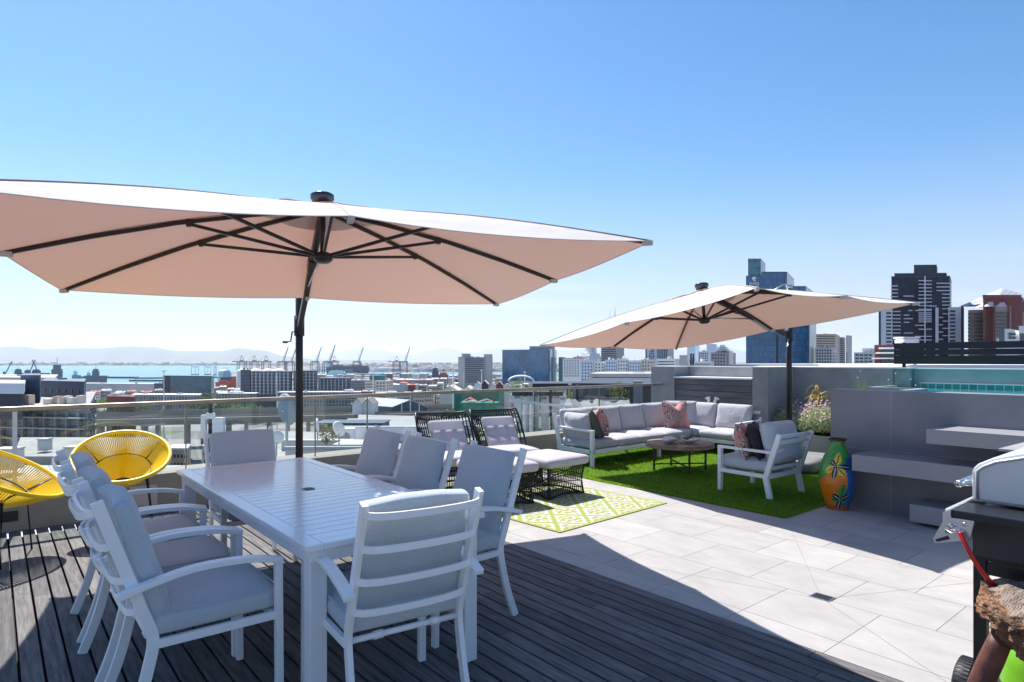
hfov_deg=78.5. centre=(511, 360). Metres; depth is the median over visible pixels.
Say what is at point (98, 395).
building
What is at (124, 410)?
window
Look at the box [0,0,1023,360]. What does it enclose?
sky
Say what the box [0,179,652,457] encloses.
cantilever parasol
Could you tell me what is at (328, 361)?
gantry crane
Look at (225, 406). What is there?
tree
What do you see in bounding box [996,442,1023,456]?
outdoor counter
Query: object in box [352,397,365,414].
gabled house
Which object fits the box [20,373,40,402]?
roof block
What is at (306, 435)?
flat roof
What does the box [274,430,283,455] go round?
satellite dish
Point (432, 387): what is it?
building
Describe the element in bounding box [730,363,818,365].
grey roof
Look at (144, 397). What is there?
glass row house
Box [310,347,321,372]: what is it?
gantry crane
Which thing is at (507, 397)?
town house
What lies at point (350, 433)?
air conditioner
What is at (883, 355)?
window
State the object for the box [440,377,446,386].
building
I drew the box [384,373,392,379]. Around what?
building
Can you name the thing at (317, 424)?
satellite dish
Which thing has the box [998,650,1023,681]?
gas cylinder
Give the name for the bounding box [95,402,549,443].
viaduct
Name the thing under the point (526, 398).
building
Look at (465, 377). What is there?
window
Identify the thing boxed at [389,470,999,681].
terrace paving
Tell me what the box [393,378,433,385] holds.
quay shed
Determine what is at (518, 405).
building
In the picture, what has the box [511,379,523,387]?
planter bush
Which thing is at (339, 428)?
satellite dish
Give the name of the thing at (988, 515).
gas grill
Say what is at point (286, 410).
satellite dish
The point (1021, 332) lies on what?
white office
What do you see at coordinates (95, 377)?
ship
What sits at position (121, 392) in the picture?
building
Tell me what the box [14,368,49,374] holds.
ship
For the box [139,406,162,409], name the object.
tree
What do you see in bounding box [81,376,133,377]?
mole
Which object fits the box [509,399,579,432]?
white balcony rail
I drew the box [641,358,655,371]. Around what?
apartment block
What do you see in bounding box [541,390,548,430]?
building
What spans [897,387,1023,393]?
pool water
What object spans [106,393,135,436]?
brick hall
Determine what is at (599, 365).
apartment block
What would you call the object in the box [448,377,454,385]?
building
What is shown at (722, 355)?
pyramid roof office
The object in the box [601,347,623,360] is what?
dark office tower
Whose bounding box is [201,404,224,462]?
antenna pole
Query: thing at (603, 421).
scatter cushion
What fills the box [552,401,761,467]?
corner sofa
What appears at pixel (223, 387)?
building
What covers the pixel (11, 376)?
pale flat roof
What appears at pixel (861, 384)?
reed tuft
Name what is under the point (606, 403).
canvas sail
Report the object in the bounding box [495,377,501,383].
building
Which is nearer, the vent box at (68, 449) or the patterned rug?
the patterned rug
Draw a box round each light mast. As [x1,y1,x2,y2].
[162,370,165,434]
[275,370,278,429]
[451,370,454,410]
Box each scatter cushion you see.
[583,410,601,437]
[593,408,609,436]
[662,401,689,428]
[734,422,752,459]
[746,421,764,460]
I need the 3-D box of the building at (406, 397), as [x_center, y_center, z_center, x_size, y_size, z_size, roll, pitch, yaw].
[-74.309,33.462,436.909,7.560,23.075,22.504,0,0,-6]
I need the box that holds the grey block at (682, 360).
[679,355,688,365]
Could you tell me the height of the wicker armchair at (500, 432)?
0.872 m
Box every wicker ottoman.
[456,457,538,504]
[520,449,588,499]
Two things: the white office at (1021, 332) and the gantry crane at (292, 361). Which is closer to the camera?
the white office at (1021, 332)
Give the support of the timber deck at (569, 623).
on the deck base at (40, 647)
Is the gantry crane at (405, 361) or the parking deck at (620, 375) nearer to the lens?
the parking deck at (620, 375)
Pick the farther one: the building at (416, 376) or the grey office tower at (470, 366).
the building at (416, 376)
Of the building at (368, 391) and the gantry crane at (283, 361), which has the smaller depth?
the building at (368, 391)
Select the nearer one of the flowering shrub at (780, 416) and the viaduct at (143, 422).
the flowering shrub at (780, 416)
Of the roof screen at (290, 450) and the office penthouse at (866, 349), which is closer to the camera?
the roof screen at (290, 450)
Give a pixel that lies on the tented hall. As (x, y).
(446, 398)
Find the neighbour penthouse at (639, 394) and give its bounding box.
[572,378,650,403]
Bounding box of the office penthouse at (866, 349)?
[862,348,873,351]
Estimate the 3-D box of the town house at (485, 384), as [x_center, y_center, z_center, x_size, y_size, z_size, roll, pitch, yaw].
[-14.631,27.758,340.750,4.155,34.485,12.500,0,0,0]
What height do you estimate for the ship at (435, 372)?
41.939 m
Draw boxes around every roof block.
[0,380,25,393]
[0,394,23,419]
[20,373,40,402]
[41,378,85,396]
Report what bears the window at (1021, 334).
in the white office at (1021, 332)
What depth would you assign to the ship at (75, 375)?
1298.88 m
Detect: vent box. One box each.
[0,446,25,469]
[37,438,52,450]
[63,445,82,458]
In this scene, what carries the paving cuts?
on the terrace paving
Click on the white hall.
(400, 388)
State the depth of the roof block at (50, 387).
115.50 m
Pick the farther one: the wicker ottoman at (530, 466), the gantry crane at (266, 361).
the gantry crane at (266, 361)
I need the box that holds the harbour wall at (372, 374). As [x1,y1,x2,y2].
[358,373,428,374]
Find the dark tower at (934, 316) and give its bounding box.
[879,265,963,355]
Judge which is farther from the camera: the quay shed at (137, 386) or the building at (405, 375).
the building at (405, 375)
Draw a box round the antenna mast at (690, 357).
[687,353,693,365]
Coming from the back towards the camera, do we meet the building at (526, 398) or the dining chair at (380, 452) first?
the building at (526, 398)
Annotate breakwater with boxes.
[134,376,235,378]
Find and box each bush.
[318,423,337,445]
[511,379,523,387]
[607,382,630,399]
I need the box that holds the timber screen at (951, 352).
[894,341,1023,367]
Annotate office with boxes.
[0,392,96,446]
[164,375,213,408]
[559,357,564,380]
[657,357,678,365]
[694,359,713,365]
[698,350,710,360]
[711,345,735,365]
[816,333,839,363]
[854,350,873,363]
[996,328,1019,354]
[1019,326,1023,354]
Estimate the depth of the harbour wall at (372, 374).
1936.39 m
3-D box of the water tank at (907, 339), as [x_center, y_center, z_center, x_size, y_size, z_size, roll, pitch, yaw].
[15.105,-0.774,24.000,0.645,0.255,0.624,0,0,0]
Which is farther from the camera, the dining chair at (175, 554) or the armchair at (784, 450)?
the armchair at (784, 450)
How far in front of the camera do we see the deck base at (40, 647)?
3.75 m
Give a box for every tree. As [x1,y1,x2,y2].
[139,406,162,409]
[188,404,207,408]
[201,391,215,408]
[213,403,232,408]
[228,403,243,407]
[242,403,263,407]
[437,408,458,418]
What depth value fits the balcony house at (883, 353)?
61.80 m
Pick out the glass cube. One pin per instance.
(536, 363)
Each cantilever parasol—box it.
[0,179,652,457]
[539,282,919,473]
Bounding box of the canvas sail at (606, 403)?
[590,399,629,407]
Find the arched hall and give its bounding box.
[508,375,533,400]
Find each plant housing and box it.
[316,420,389,431]
[332,439,363,445]
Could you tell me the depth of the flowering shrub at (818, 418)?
9.55 m
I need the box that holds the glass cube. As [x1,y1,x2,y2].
[502,346,556,401]
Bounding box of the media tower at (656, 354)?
[645,349,673,365]
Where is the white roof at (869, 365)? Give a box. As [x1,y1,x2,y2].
[760,364,915,367]
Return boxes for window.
[123,409,126,435]
[128,409,131,435]
[465,358,483,359]
[465,377,483,378]
[593,377,650,377]
[882,349,893,351]
[882,354,893,356]
[882,360,893,362]
[999,328,1004,340]
[1020,333,1023,340]
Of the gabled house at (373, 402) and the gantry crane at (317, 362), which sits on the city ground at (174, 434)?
the gabled house at (373, 402)
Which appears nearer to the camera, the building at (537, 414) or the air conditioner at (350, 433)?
the air conditioner at (350, 433)
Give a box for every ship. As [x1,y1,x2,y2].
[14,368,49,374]
[51,365,62,377]
[72,369,80,378]
[84,369,106,381]
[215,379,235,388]
[220,370,235,381]
[326,362,369,373]
[328,370,357,376]
[382,371,402,376]
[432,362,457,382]
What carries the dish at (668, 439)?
on the coffee table at (679, 444)
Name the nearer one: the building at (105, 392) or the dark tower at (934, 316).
the dark tower at (934, 316)
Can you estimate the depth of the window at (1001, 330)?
198.49 m
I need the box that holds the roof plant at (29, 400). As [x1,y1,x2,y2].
[23,395,85,405]
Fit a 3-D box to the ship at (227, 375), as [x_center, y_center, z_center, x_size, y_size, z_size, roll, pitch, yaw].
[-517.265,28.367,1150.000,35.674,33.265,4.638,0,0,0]
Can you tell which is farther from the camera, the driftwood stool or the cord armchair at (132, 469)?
the cord armchair at (132, 469)
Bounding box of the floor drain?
[809,592,834,601]
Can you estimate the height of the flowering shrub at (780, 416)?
0.549 m
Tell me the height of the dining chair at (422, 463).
0.987 m
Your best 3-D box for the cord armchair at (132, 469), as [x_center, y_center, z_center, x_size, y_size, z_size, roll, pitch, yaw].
[-3.388,1.067,5.452,0.761,0.868,0.699,0,0,-40]
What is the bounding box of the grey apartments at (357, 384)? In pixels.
[351,378,365,390]
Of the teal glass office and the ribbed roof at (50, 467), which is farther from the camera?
the teal glass office
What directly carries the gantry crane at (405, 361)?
on the harbour basin
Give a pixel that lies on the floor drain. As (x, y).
(817, 595)
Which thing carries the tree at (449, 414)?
on the flat roof at (396, 420)
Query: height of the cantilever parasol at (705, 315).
2.576 m
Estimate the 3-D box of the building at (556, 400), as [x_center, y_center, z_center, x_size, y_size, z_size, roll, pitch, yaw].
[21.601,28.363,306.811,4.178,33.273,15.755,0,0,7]
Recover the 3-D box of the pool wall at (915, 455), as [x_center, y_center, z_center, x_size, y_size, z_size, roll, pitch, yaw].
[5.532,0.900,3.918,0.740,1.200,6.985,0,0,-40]
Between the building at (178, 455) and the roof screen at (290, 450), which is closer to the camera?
the roof screen at (290, 450)
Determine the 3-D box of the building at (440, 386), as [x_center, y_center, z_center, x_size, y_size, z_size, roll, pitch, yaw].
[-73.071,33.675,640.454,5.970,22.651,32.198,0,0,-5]
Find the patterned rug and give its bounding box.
[445,478,666,532]
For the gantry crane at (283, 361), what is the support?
on the city ground at (174, 434)
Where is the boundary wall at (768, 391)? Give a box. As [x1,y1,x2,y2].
[650,366,913,432]
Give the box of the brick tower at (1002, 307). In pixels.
[959,288,1023,348]
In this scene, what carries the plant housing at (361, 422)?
on the flat roof at (396, 420)
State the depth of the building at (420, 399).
448.20 m
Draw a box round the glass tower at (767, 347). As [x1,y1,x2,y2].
[746,259,815,363]
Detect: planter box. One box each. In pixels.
[512,391,562,395]
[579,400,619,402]
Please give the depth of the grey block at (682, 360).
210.00 m
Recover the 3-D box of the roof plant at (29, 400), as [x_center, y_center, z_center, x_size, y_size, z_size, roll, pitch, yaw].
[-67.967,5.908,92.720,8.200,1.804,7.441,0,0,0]
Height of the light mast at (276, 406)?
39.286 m
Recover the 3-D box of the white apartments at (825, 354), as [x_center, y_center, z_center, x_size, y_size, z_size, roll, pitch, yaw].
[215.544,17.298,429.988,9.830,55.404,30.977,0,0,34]
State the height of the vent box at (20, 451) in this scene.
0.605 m
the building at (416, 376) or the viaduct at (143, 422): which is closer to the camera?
the viaduct at (143, 422)
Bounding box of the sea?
[0,366,245,382]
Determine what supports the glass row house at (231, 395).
on the city ground at (174, 434)
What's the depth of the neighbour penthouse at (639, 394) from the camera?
26.67 m
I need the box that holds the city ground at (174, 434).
[95,361,853,464]
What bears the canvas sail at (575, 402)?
on the lower terrace
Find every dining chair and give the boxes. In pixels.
[52,449,206,642]
[57,463,237,681]
[72,480,283,681]
[203,426,276,550]
[293,425,410,561]
[301,487,483,681]
[368,432,457,490]
[431,440,526,648]
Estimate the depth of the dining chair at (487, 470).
3.68 m
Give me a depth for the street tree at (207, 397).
561.71 m
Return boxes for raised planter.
[799,431,829,452]
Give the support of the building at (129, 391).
on the city ground at (174, 434)
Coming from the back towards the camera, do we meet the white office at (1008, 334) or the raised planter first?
the white office at (1008, 334)
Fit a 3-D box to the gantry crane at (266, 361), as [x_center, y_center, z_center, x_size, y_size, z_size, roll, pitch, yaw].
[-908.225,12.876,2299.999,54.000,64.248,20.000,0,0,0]
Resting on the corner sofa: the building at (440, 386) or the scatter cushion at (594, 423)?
the scatter cushion at (594, 423)
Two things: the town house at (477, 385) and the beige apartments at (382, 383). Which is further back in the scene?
the beige apartments at (382, 383)
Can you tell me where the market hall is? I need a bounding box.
[351,397,426,412]
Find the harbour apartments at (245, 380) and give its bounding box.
[241,368,250,391]
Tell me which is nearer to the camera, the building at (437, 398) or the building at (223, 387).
the building at (437, 398)
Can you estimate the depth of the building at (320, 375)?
1398.82 m
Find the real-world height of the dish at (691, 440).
0.074 m
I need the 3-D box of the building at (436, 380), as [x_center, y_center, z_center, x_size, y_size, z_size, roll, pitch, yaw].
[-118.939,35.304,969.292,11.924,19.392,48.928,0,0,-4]
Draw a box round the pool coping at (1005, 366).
[870,363,1023,368]
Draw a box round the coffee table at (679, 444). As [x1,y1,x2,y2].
[646,438,714,474]
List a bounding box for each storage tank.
[218,370,223,380]
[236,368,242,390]
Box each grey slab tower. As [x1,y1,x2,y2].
[840,337,844,363]
[846,335,851,363]
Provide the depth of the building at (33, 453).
22.56 m
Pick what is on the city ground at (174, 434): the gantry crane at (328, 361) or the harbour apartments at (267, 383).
the harbour apartments at (267, 383)
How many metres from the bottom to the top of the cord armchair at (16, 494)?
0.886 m
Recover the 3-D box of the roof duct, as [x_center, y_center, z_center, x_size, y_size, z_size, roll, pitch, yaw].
[-9.616,4.147,31.000,3.536,0.505,0.520,0,0,0]
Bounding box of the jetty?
[129,380,162,380]
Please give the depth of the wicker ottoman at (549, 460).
6.93 m
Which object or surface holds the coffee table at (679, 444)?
on the lawn backing
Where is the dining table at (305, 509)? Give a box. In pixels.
[177,457,484,681]
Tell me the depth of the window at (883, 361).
61.80 m
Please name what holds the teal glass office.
on the city ground at (174, 434)
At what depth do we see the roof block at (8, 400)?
86.78 m
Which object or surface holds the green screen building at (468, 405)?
on the city ground at (174, 434)
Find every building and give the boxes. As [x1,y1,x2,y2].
[17,437,168,464]
[90,390,100,402]
[101,388,111,401]
[115,390,125,394]
[126,389,136,394]
[140,390,152,392]
[154,388,162,392]
[169,444,190,464]
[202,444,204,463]
[214,386,218,396]
[219,385,226,390]
[317,374,325,380]
[347,374,354,378]
[361,388,374,397]
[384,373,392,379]
[387,391,396,398]
[399,395,411,399]
[401,372,409,377]
[408,383,415,400]
[412,374,419,378]
[413,390,424,404]
[418,383,427,391]
[420,372,427,377]
[425,389,434,403]
[428,384,436,390]
[431,377,438,384]
[436,394,439,403]
[437,382,443,390]
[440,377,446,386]
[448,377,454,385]
[454,388,503,415]
[460,400,499,416]
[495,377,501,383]
[514,384,521,432]
[523,383,528,431]
[532,390,538,431]
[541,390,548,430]
[552,390,559,429]
[560,390,565,408]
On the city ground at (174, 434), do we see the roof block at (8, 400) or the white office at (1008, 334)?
the white office at (1008, 334)
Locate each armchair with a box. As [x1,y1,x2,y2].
[0,450,63,569]
[69,430,171,518]
[414,411,474,488]
[469,408,543,481]
[717,420,813,499]
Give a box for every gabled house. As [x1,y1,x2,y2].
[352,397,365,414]
[362,397,378,413]
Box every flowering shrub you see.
[772,399,810,431]
[792,399,829,436]
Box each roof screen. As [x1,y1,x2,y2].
[284,446,361,455]
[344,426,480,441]
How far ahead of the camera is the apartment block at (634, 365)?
400.00 m
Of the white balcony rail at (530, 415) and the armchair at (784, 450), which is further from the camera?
the white balcony rail at (530, 415)
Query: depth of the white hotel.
470.00 m
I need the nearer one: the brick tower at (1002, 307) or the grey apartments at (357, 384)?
the brick tower at (1002, 307)
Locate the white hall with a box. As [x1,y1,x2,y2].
[393,382,418,391]
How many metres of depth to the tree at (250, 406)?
455.62 m
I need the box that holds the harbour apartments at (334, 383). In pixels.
[318,377,350,390]
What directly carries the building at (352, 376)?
on the harbour wall
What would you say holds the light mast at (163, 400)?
on the city ground at (174, 434)
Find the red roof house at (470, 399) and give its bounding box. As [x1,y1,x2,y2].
[462,397,477,401]
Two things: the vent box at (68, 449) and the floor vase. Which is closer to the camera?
the floor vase
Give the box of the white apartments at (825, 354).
[815,345,836,363]
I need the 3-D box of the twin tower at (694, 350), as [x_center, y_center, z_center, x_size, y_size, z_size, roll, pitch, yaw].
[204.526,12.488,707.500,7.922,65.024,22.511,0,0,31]
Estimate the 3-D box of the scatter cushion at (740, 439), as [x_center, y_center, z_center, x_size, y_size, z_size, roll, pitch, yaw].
[2.644,0.915,7.158,0.190,0.410,0.410,-18,-9,29]
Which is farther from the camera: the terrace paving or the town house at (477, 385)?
the town house at (477, 385)
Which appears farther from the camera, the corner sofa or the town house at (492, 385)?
the town house at (492, 385)
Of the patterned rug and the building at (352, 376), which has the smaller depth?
the patterned rug
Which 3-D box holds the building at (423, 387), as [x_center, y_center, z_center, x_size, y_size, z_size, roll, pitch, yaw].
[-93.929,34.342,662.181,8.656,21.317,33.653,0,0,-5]
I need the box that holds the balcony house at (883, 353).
[869,345,898,363]
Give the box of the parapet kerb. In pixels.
[2,430,645,533]
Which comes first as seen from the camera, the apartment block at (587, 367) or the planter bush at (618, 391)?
the planter bush at (618, 391)
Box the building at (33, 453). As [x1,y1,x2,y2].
[17,437,168,464]
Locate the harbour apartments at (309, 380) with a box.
[293,370,317,390]
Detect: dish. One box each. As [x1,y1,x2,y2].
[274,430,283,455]
[277,393,294,455]
[316,418,322,445]
[333,421,344,445]
[662,436,677,442]
[681,436,698,442]
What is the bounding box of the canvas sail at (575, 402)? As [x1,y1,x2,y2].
[563,398,591,408]
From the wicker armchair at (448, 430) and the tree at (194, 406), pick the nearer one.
the wicker armchair at (448, 430)
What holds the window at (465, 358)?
in the grey office tower at (470, 366)
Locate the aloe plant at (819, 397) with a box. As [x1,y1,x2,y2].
[804,385,829,407]
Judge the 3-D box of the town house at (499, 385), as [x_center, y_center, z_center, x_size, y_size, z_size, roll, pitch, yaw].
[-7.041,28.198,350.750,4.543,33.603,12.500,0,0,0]
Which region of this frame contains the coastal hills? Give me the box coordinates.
[0,346,388,361]
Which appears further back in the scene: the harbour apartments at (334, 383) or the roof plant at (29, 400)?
the harbour apartments at (334, 383)
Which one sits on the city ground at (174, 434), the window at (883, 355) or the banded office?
the banded office
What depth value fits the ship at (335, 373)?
1695.67 m
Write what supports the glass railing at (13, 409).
on the parapet kerb
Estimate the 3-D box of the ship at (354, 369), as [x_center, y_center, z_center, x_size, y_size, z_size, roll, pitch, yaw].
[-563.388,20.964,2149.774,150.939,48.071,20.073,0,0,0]
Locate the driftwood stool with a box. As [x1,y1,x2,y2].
[967,578,1023,681]
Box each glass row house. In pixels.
[131,393,201,409]
[216,391,258,407]
[277,389,360,406]
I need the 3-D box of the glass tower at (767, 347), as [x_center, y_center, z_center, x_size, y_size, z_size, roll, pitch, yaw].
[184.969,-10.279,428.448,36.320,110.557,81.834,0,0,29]
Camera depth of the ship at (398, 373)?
1696.39 m
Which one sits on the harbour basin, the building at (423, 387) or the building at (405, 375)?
the building at (405, 375)
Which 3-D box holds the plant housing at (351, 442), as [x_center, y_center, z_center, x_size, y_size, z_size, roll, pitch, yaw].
[-6.348,3.947,27.000,2.288,0.905,1.664,0,0,0]
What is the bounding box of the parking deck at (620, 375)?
[589,372,650,378]
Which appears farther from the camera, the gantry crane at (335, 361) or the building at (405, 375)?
the gantry crane at (335, 361)
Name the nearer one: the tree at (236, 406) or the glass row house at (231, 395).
the tree at (236, 406)
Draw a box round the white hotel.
[563,356,584,394]
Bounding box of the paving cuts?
[522,519,971,680]
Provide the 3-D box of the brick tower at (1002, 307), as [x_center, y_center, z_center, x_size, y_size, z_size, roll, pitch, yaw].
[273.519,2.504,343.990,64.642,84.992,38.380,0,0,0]
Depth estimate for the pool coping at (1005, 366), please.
40.22 m
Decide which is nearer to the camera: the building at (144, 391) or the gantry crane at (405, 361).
the building at (144, 391)
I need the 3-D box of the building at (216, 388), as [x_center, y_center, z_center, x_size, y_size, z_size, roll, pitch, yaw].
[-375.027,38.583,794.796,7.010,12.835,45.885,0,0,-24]
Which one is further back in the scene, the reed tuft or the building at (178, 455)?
the building at (178, 455)
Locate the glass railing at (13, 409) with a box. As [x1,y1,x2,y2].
[0,383,662,485]
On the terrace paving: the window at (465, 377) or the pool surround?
the pool surround
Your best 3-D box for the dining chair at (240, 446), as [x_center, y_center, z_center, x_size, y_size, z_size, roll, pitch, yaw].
[-1.918,1.013,4.625,0.616,0.987,0.722,0,0,-40]
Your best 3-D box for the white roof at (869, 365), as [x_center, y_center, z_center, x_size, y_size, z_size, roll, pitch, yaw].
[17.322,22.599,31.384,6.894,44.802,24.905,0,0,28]
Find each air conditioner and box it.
[336,428,355,438]
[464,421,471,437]
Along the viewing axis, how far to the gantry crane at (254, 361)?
2298.00 m
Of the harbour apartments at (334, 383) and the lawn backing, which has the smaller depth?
the lawn backing
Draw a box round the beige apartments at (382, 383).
[365,375,392,391]
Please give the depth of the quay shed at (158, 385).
737.16 m
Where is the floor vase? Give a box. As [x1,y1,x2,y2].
[819,437,855,510]
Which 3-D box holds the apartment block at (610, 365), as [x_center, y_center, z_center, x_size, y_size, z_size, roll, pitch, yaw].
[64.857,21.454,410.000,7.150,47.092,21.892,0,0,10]
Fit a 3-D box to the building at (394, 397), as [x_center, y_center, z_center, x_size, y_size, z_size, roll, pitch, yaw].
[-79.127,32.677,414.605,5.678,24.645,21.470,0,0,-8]
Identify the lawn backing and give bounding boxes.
[565,447,822,517]
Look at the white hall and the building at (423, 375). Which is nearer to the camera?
the white hall
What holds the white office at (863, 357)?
on the city ground at (174, 434)
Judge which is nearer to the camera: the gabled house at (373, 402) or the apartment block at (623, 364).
the gabled house at (373, 402)
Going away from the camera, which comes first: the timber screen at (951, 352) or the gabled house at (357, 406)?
the timber screen at (951, 352)
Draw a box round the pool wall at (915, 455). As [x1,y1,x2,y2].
[830,388,1023,525]
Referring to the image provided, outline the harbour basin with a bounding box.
[317,372,558,377]
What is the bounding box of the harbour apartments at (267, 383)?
[250,371,291,407]
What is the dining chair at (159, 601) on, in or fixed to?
on the timber deck at (569, 623)
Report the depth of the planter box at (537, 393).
46.40 m
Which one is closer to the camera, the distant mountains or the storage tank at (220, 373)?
the storage tank at (220, 373)
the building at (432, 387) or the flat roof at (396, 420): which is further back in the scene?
the building at (432, 387)
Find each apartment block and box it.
[581,359,593,380]
[594,359,604,372]
[605,357,616,371]
[617,356,628,371]
[629,358,640,371]
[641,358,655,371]
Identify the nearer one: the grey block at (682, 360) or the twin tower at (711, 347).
the grey block at (682, 360)
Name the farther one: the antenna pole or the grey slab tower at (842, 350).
the grey slab tower at (842, 350)
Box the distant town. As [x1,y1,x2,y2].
[0,362,745,371]
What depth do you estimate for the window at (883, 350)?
61.80 m
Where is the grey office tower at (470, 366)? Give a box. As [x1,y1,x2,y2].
[458,354,492,387]
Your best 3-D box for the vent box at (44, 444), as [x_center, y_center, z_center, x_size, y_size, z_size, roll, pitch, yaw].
[-15.634,2.797,21.000,0.312,0.405,0.312,0,0,0]
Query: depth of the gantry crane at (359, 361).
2348.00 m
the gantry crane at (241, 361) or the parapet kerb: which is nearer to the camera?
the parapet kerb
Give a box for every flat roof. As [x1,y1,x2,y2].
[0,374,57,379]
[235,430,401,455]
[358,415,516,432]
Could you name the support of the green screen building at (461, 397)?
on the city ground at (174, 434)
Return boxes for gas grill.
[933,447,1023,681]
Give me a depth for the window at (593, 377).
189.91 m
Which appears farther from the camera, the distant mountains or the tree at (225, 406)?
the distant mountains
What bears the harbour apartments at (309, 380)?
on the city ground at (174, 434)
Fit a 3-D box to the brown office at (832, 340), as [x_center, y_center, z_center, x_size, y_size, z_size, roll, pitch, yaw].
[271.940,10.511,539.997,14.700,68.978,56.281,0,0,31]
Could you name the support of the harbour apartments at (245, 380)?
on the city ground at (174, 434)
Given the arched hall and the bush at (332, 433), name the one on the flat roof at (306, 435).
the bush at (332, 433)
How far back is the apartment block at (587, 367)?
400.00 m
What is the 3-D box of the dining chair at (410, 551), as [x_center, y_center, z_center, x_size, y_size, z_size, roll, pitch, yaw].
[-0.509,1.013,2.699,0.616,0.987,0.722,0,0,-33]
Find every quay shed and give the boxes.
[86,382,153,392]
[154,382,162,389]
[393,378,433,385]
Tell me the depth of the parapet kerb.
6.26 m
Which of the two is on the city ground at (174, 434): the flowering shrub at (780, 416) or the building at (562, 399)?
the building at (562, 399)
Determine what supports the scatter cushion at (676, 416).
on the corner sofa
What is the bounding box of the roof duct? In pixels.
[281,439,342,449]
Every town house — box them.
[473,381,481,389]
[481,380,488,388]
[488,382,495,388]
[495,381,503,388]
[503,383,510,407]
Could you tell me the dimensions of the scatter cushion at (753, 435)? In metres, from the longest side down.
0.450 x 0.430 x 0.200 m
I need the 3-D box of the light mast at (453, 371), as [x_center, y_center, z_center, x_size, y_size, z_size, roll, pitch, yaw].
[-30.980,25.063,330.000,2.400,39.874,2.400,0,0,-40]
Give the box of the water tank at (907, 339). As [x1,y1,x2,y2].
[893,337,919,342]
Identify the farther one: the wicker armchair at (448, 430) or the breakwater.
the breakwater
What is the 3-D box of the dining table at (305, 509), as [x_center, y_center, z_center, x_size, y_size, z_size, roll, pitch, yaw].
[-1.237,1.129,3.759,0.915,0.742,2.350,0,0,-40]
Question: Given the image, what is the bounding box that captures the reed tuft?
[853,371,866,388]
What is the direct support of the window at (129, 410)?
in the brick hall
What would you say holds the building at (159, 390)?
on the city ground at (174, 434)
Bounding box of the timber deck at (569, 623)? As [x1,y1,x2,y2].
[0,505,901,681]
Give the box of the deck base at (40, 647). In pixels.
[7,530,232,681]
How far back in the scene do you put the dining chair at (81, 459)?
3.71 m
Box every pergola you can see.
[532,381,578,431]
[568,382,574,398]
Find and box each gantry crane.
[232,355,246,368]
[247,355,259,362]
[260,356,271,369]
[277,347,288,370]
[285,351,294,372]
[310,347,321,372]
[322,345,335,373]
[327,356,339,366]
[352,347,363,364]
[399,347,409,372]
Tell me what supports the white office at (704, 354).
on the city ground at (174, 434)
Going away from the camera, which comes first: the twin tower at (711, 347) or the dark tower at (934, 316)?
the dark tower at (934, 316)
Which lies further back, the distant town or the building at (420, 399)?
the distant town
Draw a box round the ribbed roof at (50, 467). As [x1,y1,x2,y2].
[0,465,182,538]
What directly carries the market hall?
on the city ground at (174, 434)
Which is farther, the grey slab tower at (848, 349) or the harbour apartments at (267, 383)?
the grey slab tower at (848, 349)
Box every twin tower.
[687,345,698,365]
[707,343,716,352]
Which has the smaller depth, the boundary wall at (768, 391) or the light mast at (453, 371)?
the boundary wall at (768, 391)
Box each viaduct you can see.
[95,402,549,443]
[96,409,549,443]
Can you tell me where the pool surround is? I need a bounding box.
[867,368,1023,390]
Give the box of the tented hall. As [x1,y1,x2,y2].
[440,384,461,410]
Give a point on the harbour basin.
(448, 373)
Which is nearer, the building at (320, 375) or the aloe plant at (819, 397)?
the aloe plant at (819, 397)

